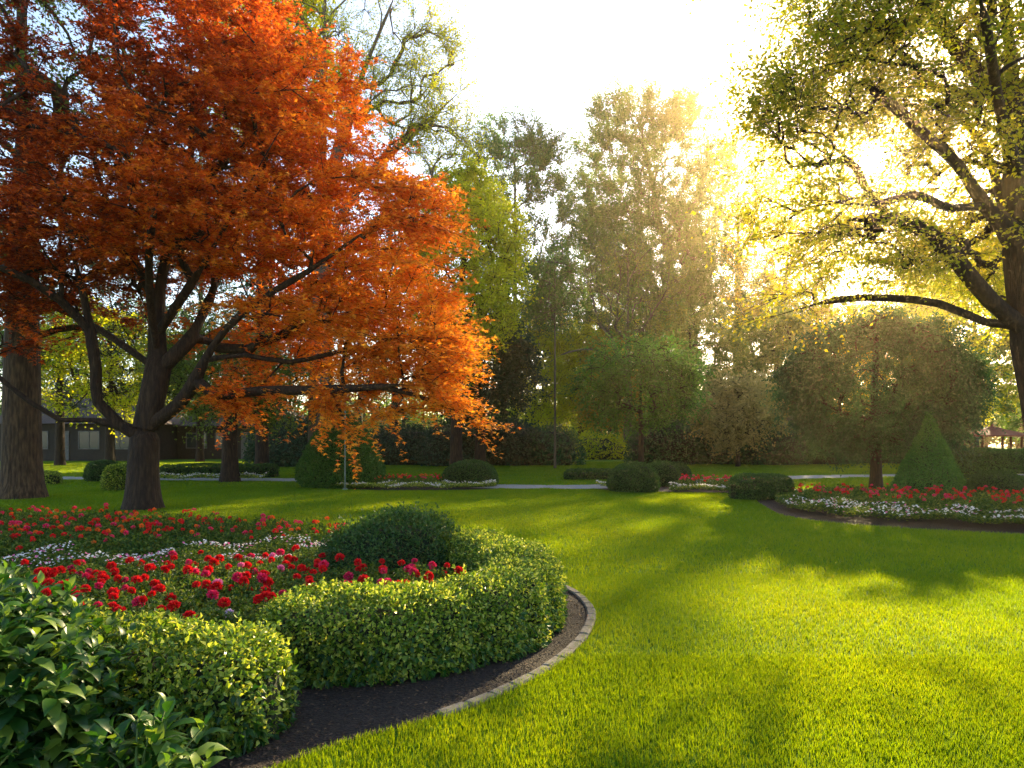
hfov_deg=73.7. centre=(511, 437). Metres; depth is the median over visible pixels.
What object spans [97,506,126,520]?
flowering plant
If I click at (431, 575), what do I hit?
flowering plant
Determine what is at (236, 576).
flowering plant
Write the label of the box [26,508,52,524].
flowering plant
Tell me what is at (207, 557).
flowering plant
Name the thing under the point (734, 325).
wood tree
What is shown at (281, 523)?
flowering plant
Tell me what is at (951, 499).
flowering plant
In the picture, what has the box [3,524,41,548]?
flowering plant
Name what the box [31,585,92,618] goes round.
flowering plant
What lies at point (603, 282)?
feathery tree
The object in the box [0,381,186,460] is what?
house
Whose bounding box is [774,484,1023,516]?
ground cover
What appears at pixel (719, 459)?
shrub
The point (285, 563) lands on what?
flowering plant
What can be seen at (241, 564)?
flowering plant
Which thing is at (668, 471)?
clipped mound
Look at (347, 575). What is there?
flowering plant
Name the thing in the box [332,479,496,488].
edging flowers
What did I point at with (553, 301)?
slender tree
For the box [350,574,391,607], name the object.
flowering plant
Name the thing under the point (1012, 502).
flowering plant
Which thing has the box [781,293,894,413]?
wood tree
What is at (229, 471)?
shade tree
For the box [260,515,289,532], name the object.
flowering plant
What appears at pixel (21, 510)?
flowering plant
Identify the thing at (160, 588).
flowering plant
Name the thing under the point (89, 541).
flowering plant
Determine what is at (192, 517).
flowering plant
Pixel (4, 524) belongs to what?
flowering plant
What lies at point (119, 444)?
window
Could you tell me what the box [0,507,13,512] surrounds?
flowering plant
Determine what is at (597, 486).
path
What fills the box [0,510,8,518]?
flowering plant
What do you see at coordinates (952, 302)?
yellow green tree
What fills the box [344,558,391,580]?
flowering plant
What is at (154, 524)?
flowering plant
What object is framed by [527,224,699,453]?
feathery tree
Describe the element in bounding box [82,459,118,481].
box shrub
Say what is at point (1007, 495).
flowering plant
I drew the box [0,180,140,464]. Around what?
park tree
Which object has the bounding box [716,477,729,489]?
flowering plant
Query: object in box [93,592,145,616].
flowering plant
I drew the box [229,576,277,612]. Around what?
flowering plant
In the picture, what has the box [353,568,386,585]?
flowering plant
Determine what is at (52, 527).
flowering plant
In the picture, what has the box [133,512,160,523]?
flowering plant
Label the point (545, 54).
sky
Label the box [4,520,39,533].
flowering plant
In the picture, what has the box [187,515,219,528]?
flowering plant
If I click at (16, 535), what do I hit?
flowering plant
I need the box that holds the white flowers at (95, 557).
[0,531,333,572]
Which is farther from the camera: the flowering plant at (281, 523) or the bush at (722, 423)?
the bush at (722, 423)
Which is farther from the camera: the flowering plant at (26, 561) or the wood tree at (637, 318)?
the wood tree at (637, 318)
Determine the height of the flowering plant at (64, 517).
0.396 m
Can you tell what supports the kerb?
on the soil at (383, 716)
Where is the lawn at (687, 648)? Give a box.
[3,446,1023,767]
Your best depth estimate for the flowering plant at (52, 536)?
8.84 m
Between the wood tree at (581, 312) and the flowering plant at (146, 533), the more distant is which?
the wood tree at (581, 312)
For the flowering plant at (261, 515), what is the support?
on the soil at (383, 716)
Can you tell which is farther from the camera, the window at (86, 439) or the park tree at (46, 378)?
the park tree at (46, 378)
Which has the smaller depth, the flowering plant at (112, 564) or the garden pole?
the flowering plant at (112, 564)
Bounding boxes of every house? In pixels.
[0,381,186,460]
[173,400,302,458]
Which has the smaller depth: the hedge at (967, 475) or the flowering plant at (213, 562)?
the flowering plant at (213, 562)
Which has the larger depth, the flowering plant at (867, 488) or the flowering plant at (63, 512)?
the flowering plant at (867, 488)
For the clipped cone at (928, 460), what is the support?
on the soil at (937, 524)
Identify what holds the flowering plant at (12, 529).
on the soil at (383, 716)
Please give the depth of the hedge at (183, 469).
27.56 m
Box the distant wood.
[0,383,1023,448]
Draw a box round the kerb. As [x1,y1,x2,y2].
[434,585,595,717]
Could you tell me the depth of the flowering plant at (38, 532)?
9.03 m
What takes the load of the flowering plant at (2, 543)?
on the soil at (383, 716)
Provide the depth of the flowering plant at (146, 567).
6.39 m
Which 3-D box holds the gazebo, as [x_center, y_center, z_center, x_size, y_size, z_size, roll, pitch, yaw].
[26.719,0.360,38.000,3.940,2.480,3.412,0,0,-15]
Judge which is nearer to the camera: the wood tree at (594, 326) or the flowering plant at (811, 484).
the flowering plant at (811, 484)
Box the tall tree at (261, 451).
[165,0,355,466]
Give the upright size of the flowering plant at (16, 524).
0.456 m
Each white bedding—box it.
[596,480,606,485]
[668,481,727,490]
[775,495,1023,523]
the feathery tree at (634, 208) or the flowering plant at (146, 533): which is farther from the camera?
the feathery tree at (634, 208)
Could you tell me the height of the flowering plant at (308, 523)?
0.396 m
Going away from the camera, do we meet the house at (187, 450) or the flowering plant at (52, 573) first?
the flowering plant at (52, 573)
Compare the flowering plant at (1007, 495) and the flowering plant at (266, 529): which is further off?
the flowering plant at (1007, 495)
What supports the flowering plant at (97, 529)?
on the soil at (383, 716)
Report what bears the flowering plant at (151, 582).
on the soil at (383, 716)
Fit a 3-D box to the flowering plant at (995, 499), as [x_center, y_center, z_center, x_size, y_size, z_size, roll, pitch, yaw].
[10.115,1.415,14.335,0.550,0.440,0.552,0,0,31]
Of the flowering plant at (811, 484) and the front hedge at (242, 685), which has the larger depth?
the flowering plant at (811, 484)
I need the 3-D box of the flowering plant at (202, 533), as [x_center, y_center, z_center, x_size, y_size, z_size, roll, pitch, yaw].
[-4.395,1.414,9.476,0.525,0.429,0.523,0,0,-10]
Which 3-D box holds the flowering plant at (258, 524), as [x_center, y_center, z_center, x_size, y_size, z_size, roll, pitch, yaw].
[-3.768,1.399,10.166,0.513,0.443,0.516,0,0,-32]
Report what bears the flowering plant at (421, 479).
on the soil at (410, 488)
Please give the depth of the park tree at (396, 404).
43.79 m
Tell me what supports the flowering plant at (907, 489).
on the soil at (937, 524)
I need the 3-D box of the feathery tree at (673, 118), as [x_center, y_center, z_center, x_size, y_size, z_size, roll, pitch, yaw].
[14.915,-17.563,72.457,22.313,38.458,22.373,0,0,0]
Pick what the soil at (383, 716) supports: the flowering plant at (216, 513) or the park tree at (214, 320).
the flowering plant at (216, 513)
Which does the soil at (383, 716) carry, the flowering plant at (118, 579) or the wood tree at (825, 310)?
the flowering plant at (118, 579)
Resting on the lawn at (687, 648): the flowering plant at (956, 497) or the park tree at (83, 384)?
the park tree at (83, 384)
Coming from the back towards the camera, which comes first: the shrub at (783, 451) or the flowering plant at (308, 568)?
the shrub at (783, 451)
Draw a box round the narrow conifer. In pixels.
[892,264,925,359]
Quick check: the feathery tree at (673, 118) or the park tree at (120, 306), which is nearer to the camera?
the park tree at (120, 306)
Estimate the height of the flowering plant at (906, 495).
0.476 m
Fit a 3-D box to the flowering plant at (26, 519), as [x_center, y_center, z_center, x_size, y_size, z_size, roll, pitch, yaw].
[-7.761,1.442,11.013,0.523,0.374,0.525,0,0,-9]
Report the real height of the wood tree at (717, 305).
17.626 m
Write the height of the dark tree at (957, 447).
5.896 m
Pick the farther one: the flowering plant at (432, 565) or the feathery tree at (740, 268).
the feathery tree at (740, 268)
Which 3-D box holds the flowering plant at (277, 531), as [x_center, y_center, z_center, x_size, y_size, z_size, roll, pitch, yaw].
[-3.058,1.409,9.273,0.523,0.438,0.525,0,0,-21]
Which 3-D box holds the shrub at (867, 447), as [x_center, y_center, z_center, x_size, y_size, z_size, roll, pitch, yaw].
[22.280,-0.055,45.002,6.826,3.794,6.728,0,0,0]
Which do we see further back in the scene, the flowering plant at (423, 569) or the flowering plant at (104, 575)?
the flowering plant at (423, 569)
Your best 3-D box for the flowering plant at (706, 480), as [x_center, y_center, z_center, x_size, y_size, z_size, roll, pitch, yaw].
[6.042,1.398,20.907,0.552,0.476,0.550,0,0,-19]
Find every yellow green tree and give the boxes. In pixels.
[381,146,543,464]
[897,200,1008,347]
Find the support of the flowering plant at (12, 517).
on the soil at (383, 716)
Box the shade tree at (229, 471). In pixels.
[119,311,322,481]
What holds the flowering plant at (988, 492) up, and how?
on the soil at (937, 524)
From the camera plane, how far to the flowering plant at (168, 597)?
5.54 m
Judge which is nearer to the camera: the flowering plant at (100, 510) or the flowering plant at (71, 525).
the flowering plant at (71, 525)
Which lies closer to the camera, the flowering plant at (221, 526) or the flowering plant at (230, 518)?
the flowering plant at (221, 526)
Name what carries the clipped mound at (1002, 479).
on the soil at (937, 524)
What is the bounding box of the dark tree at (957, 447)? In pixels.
[870,362,1006,471]
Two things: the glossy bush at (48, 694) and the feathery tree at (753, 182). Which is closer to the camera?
the glossy bush at (48, 694)
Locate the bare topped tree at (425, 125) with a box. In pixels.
[206,0,498,441]
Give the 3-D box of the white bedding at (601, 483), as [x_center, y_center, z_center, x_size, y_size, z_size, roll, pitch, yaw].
[3.293,1.413,21.209,0.896,0.279,1.434,0,0,-36]
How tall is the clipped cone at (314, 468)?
2.762 m
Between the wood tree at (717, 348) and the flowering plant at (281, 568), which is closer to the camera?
the flowering plant at (281, 568)
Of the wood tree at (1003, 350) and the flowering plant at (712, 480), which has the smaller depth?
the flowering plant at (712, 480)
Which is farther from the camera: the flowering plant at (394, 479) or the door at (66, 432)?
the door at (66, 432)
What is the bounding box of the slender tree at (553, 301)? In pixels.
[515,226,594,467]
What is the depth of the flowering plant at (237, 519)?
10.64 m
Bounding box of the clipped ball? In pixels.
[441,459,498,486]
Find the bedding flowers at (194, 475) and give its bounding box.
[160,471,268,479]
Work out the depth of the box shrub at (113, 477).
20.66 m
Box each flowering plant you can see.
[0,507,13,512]
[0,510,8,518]
[0,513,29,526]
[0,519,32,532]
[0,520,26,541]
[0,528,13,544]
[0,531,24,548]
[0,540,20,564]
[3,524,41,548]
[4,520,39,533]
[4,536,52,564]
[7,505,39,518]
[8,567,50,591]
[11,559,31,596]
[12,566,58,603]
[13,509,40,523]
[13,530,55,556]
[19,515,46,527]
[24,523,66,547]
[24,565,75,588]
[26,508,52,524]
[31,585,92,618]
[32,576,91,602]
[33,517,61,529]
[35,505,57,518]
[39,532,84,561]
[40,584,111,618]
[47,565,94,601]
[48,525,85,551]
[49,509,80,523]
[50,515,86,531]
[54,517,87,538]
[54,573,120,608]
[55,521,91,536]
[56,513,87,528]
[57,559,107,586]
[59,506,84,521]
[59,525,93,553]
[63,559,112,589]
[64,534,110,557]
[78,508,105,522]
[82,514,118,529]
[82,515,111,526]
[82,567,130,596]
[83,523,111,546]
[85,502,112,516]
[85,518,114,535]
[89,528,130,550]
[89,570,147,603]
[90,578,149,610]
[92,518,127,538]
[93,587,146,613]
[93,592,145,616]
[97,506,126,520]
[99,525,137,550]
[99,530,142,560]
[101,511,130,521]
[106,556,161,585]
[113,605,142,615]
[114,516,143,533]
[117,513,148,529]
[119,510,144,518]
[119,518,148,535]
[120,528,160,557]
[120,573,176,601]
[129,595,183,618]
[130,563,182,597]
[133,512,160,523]
[133,550,183,593]
[135,524,172,542]
[139,522,176,542]
[139,580,195,619]
[139,590,202,617]
[141,515,170,531]
[141,527,181,555]
[145,507,172,520]
[145,522,179,539]
[154,554,199,576]
[157,517,190,531]
[160,559,212,594]
[163,565,213,598]
[167,599,240,653]
[172,508,196,524]
[172,518,207,540]
[172,529,213,552]
[178,524,214,548]
[179,514,208,529]
[180,550,224,578]
[183,579,242,619]
[186,517,221,540]
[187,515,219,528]
[191,576,248,616]
[195,581,255,623]
[200,511,225,533]
[200,554,241,581]
[203,520,239,546]
[203,563,255,602]
[203,606,260,653]
[211,525,243,549]
[213,516,242,534]
[222,553,263,581]
[223,517,251,537]
[225,557,274,585]
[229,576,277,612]
[232,527,268,552]
[233,553,284,583]
[234,591,280,624]
[235,572,287,621]
[242,518,272,542]
[242,564,296,596]
[244,523,278,547]
[249,513,278,527]
[249,564,293,580]
[250,552,295,579]
[258,570,314,606]
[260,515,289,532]
[263,545,303,574]
[269,518,296,532]
[269,527,302,552]
[270,524,304,542]
[274,578,314,618]
[281,521,314,549]
[284,552,327,582]
[286,560,330,591]
[287,558,334,585]
[293,518,319,537]
[295,528,328,551]
[305,575,355,602]
[307,516,334,535]
[312,523,339,548]
[314,566,361,592]
[335,553,388,579]
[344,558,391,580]
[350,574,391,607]
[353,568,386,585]
[373,476,386,487]
[373,559,411,583]
[387,476,400,485]
[394,558,442,582]
[397,571,433,603]
[398,474,411,482]
[400,475,413,486]
[400,567,433,584]
[414,476,426,487]
[416,561,456,582]
[454,565,465,574]
[676,475,689,484]
[678,477,693,489]
[688,475,702,489]
[701,476,716,489]
[705,476,718,488]
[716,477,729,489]
[788,483,807,495]
[793,485,814,495]
[809,483,828,496]
[810,485,828,498]
[810,489,833,498]
[830,488,850,497]
[831,483,852,492]
[833,488,857,505]
[851,484,868,494]
[853,484,872,490]
[860,492,885,502]
[865,487,887,497]
[867,489,888,501]
[877,487,894,494]
[882,490,906,500]
[885,483,898,494]
[891,489,914,503]
[894,486,914,494]
[896,486,918,495]
[906,493,932,506]
[913,490,936,501]
[920,488,942,496]
[930,488,951,501]
[931,493,957,506]
[946,492,969,505]
[950,488,966,496]
[954,491,973,498]
[960,494,986,514]
[962,486,982,494]
[977,487,997,503]
[978,485,995,495]
[980,495,1007,511]
[993,493,1020,504]
[994,490,1022,502]
[996,489,1017,496]
[999,497,1022,509]
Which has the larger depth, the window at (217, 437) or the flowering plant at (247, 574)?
the window at (217, 437)
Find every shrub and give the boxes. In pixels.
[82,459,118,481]
[99,462,126,490]
[238,410,307,466]
[314,496,466,581]
[366,422,430,464]
[407,419,490,466]
[473,415,540,465]
[524,421,586,465]
[574,426,629,459]
[623,415,707,464]
[690,415,750,464]
[740,402,819,464]
[803,414,867,464]
[837,411,891,463]
[882,431,957,463]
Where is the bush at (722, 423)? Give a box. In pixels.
[684,361,800,466]
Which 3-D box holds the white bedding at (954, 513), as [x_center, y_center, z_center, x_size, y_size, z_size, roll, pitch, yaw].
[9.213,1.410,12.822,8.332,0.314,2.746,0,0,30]
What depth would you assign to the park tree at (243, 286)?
38.60 m
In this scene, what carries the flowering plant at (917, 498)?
on the soil at (937, 524)
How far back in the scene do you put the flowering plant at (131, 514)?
10.89 m
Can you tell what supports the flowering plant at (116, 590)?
on the soil at (383, 716)
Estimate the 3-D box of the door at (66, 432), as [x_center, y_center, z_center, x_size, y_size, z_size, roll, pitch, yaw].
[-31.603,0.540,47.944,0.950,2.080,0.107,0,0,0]
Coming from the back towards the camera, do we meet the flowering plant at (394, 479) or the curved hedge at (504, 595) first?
the flowering plant at (394, 479)
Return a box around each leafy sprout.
[0,731,49,767]
[61,691,229,767]
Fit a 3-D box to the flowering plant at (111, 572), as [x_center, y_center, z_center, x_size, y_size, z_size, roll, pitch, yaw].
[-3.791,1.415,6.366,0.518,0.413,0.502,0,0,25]
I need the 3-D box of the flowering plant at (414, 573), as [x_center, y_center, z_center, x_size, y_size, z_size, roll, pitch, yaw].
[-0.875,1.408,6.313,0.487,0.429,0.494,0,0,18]
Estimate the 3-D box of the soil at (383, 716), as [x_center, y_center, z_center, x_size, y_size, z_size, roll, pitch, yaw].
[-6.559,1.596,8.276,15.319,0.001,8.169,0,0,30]
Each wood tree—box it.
[508,317,580,431]
[528,277,608,431]
[536,305,616,439]
[562,297,643,432]
[566,328,649,437]
[600,293,710,425]
[635,302,746,427]
[668,275,774,399]
[712,271,805,403]
[723,296,849,410]
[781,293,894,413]
[839,271,1000,412]
[900,243,1019,447]
[950,266,1023,443]
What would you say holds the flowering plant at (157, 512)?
on the soil at (383, 716)
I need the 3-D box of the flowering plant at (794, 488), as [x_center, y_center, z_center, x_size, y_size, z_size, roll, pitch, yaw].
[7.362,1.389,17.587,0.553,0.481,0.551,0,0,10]
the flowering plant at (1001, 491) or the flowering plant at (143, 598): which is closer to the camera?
the flowering plant at (143, 598)
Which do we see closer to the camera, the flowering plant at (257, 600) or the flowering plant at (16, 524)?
the flowering plant at (257, 600)
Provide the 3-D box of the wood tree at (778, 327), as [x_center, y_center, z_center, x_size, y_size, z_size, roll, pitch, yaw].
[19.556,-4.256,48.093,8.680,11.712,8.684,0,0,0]
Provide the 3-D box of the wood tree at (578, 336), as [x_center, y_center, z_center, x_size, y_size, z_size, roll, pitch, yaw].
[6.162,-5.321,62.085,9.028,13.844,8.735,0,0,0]
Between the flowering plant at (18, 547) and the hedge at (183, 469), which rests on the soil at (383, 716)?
the flowering plant at (18, 547)
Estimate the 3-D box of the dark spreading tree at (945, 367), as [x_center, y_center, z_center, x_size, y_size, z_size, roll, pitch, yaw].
[11.400,-1.341,21.500,6.878,5.885,6.886,0,0,0]
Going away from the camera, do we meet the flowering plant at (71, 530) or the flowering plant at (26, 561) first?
the flowering plant at (26, 561)
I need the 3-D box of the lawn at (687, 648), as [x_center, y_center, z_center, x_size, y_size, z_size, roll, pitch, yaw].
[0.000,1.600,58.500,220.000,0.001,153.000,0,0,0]
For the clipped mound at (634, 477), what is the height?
0.977 m
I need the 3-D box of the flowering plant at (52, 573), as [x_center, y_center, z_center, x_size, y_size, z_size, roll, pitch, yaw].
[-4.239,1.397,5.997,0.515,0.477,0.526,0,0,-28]
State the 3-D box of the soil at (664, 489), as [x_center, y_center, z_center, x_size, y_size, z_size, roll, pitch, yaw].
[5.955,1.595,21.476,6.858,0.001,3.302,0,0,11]
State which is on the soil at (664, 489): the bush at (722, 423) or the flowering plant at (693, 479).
the flowering plant at (693, 479)
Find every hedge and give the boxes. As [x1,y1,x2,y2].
[22,598,303,758]
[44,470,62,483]
[159,462,280,477]
[254,525,568,689]
[563,467,612,479]
[727,472,794,499]
[952,447,1023,473]
[963,472,1023,481]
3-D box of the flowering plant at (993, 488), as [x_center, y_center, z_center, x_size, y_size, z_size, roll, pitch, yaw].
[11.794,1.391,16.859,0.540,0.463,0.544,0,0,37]
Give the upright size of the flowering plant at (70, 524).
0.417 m
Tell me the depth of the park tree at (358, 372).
41.49 m
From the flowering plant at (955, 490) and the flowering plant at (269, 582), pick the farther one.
the flowering plant at (955, 490)
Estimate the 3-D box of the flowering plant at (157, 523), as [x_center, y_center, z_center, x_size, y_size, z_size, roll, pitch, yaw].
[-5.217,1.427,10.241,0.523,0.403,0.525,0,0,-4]
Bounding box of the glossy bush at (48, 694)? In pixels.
[0,560,140,767]
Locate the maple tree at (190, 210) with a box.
[0,0,521,510]
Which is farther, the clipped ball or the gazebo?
the gazebo
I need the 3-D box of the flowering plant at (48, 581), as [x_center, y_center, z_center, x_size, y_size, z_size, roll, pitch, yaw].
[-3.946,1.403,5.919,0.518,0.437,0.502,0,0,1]
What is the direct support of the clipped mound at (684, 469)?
on the lawn at (687, 648)
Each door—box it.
[65,431,68,459]
[241,432,251,458]
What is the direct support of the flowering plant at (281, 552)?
on the soil at (383, 716)
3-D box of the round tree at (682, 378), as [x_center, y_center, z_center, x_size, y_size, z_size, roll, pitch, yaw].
[6.429,-2.094,33.531,7.868,7.390,7.704,0,0,-31]
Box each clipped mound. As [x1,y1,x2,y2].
[606,461,660,492]
[648,460,681,486]
[675,462,691,481]
[966,469,1023,494]
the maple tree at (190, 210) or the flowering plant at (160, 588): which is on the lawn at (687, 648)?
the maple tree at (190, 210)
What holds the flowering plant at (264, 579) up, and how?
on the soil at (383, 716)
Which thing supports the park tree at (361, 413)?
on the lawn at (687, 648)
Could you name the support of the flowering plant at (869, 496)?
on the soil at (937, 524)
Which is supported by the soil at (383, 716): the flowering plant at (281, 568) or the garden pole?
the flowering plant at (281, 568)
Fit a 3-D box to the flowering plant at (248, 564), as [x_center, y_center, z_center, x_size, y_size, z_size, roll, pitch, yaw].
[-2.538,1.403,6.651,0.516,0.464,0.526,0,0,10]
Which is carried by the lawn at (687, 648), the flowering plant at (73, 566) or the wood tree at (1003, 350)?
the wood tree at (1003, 350)
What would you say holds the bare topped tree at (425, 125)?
on the lawn at (687, 648)
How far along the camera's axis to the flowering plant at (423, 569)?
6.88 m
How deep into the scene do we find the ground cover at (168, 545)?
8.71 m
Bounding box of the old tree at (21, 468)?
[0,0,210,499]
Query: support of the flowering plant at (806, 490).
on the soil at (937, 524)
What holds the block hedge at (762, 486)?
on the soil at (937, 524)
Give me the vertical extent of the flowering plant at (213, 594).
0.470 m
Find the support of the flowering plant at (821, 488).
on the soil at (937, 524)
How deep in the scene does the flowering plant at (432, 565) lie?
6.59 m
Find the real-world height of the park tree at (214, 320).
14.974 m
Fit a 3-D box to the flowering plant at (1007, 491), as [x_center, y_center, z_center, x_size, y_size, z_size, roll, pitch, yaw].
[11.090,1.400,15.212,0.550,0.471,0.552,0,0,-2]
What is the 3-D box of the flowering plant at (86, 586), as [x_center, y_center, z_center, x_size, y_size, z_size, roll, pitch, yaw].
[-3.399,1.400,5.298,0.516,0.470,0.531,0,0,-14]
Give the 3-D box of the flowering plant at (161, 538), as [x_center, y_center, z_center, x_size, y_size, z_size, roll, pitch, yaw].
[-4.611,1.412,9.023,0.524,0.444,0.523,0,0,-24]
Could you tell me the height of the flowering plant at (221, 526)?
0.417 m
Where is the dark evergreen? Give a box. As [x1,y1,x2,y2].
[408,304,551,461]
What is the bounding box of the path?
[62,474,1023,488]
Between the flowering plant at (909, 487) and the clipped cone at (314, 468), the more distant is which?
the clipped cone at (314, 468)
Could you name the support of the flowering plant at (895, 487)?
on the soil at (937, 524)
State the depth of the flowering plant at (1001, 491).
16.24 m
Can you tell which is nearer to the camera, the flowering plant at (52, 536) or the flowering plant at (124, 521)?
the flowering plant at (52, 536)
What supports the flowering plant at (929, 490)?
on the soil at (937, 524)
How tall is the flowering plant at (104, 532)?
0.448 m
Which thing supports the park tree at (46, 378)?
on the lawn at (687, 648)
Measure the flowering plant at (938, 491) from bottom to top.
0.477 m
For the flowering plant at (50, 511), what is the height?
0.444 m
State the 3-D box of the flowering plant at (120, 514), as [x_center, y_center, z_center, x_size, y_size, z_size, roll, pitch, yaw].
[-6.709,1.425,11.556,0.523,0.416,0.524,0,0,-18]
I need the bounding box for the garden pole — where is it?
[342,403,346,489]
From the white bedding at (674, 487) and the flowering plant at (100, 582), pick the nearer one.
the flowering plant at (100, 582)
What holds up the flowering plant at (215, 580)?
on the soil at (383, 716)
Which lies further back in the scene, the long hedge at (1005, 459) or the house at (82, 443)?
the house at (82, 443)
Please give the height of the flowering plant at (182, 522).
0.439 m
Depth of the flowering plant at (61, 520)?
10.71 m
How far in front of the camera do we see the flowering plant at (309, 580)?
5.74 m
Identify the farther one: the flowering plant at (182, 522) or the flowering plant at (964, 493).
the flowering plant at (964, 493)
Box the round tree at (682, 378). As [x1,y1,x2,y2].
[556,329,715,461]
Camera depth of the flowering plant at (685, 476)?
21.42 m
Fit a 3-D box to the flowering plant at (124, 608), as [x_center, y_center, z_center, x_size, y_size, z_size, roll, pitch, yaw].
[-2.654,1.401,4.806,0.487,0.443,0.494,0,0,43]
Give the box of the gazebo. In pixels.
[962,423,1023,452]
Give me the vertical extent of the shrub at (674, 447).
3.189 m
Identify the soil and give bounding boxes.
[16,530,586,767]
[333,486,498,490]
[602,485,795,492]
[758,493,1023,533]
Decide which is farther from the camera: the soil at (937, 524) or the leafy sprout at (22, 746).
the soil at (937, 524)
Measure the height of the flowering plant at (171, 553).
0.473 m
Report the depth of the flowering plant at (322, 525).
10.17 m
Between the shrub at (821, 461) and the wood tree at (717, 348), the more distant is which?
the wood tree at (717, 348)
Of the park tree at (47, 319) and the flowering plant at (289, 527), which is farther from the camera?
the park tree at (47, 319)
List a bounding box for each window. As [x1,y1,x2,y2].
[42,431,48,448]
[78,431,99,448]
[115,431,128,448]
[186,433,206,448]
[215,433,222,448]
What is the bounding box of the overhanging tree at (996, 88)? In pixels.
[675,0,1023,428]
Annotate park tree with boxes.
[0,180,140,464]
[0,227,68,414]
[0,320,88,406]
[40,295,192,460]
[40,319,144,396]
[74,292,212,410]
[80,152,224,401]
[130,150,255,461]
[167,295,278,409]
[201,130,329,428]
[218,292,348,412]
[250,142,397,413]
[334,283,411,425]
[342,200,456,426]
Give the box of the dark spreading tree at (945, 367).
[759,301,1011,487]
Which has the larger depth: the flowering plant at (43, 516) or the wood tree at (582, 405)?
the wood tree at (582, 405)
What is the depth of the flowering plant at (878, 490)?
16.39 m
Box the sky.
[0,0,1023,445]
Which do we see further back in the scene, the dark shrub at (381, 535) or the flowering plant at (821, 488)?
the flowering plant at (821, 488)
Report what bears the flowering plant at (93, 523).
on the soil at (383, 716)
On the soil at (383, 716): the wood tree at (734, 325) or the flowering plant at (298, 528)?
the flowering plant at (298, 528)
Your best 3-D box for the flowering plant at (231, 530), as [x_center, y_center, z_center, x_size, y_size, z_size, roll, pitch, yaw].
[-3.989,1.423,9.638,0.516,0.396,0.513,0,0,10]
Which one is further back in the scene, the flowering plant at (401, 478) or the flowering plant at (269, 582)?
the flowering plant at (401, 478)
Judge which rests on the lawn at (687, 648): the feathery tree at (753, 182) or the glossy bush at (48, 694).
the feathery tree at (753, 182)
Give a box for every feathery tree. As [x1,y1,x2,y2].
[444,96,592,424]
[520,217,658,438]
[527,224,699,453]
[554,69,770,420]
[556,159,722,437]
[656,121,806,397]
[712,154,871,396]
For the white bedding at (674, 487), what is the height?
0.281 m
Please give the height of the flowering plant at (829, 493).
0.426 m
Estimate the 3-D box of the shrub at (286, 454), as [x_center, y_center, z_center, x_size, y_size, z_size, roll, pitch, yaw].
[-12.435,0.074,39.895,6.685,3.556,7.054,0,0,0]
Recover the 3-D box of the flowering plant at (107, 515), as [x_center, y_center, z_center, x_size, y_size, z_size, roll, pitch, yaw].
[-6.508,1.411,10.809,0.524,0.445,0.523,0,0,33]
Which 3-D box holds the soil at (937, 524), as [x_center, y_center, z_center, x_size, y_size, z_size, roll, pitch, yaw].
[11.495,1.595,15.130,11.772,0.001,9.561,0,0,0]
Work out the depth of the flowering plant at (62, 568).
6.27 m
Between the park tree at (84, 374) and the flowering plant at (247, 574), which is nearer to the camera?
the flowering plant at (247, 574)
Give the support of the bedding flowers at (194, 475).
on the lawn at (687, 648)
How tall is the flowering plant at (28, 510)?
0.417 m
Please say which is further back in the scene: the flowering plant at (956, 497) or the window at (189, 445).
the window at (189, 445)
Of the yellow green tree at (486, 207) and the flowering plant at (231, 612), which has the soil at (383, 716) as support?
the flowering plant at (231, 612)
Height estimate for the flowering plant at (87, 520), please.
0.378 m
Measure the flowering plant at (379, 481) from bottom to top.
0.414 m
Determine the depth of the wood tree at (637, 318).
64.97 m
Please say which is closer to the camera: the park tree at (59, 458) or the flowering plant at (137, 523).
the flowering plant at (137, 523)
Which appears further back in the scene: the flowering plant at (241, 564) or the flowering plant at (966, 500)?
the flowering plant at (966, 500)
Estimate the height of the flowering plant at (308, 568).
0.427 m
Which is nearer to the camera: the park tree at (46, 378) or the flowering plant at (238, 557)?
the flowering plant at (238, 557)
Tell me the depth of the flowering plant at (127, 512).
11.92 m
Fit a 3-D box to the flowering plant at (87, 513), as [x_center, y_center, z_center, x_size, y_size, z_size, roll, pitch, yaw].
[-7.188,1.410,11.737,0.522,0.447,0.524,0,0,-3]
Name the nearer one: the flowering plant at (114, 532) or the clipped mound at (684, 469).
the flowering plant at (114, 532)
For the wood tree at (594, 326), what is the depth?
67.03 m
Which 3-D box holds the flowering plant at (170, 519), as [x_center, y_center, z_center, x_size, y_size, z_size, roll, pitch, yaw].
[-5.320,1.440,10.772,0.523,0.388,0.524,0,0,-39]
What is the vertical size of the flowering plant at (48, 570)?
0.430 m
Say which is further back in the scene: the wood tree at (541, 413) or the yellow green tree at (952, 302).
the wood tree at (541, 413)
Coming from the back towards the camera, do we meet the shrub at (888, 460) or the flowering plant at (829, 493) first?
the shrub at (888, 460)
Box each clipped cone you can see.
[294,407,386,488]
[890,411,968,493]
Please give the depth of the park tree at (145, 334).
58.91 m
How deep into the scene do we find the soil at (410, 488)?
21.56 m
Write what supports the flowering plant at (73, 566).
on the soil at (383, 716)
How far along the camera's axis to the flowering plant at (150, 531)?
9.48 m
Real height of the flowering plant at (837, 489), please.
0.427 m
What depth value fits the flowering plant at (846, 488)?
17.64 m
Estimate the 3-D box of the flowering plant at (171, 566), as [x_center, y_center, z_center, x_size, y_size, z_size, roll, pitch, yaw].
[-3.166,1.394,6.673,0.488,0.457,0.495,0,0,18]
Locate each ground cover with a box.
[0,512,455,655]
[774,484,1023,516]
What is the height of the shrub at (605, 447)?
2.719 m

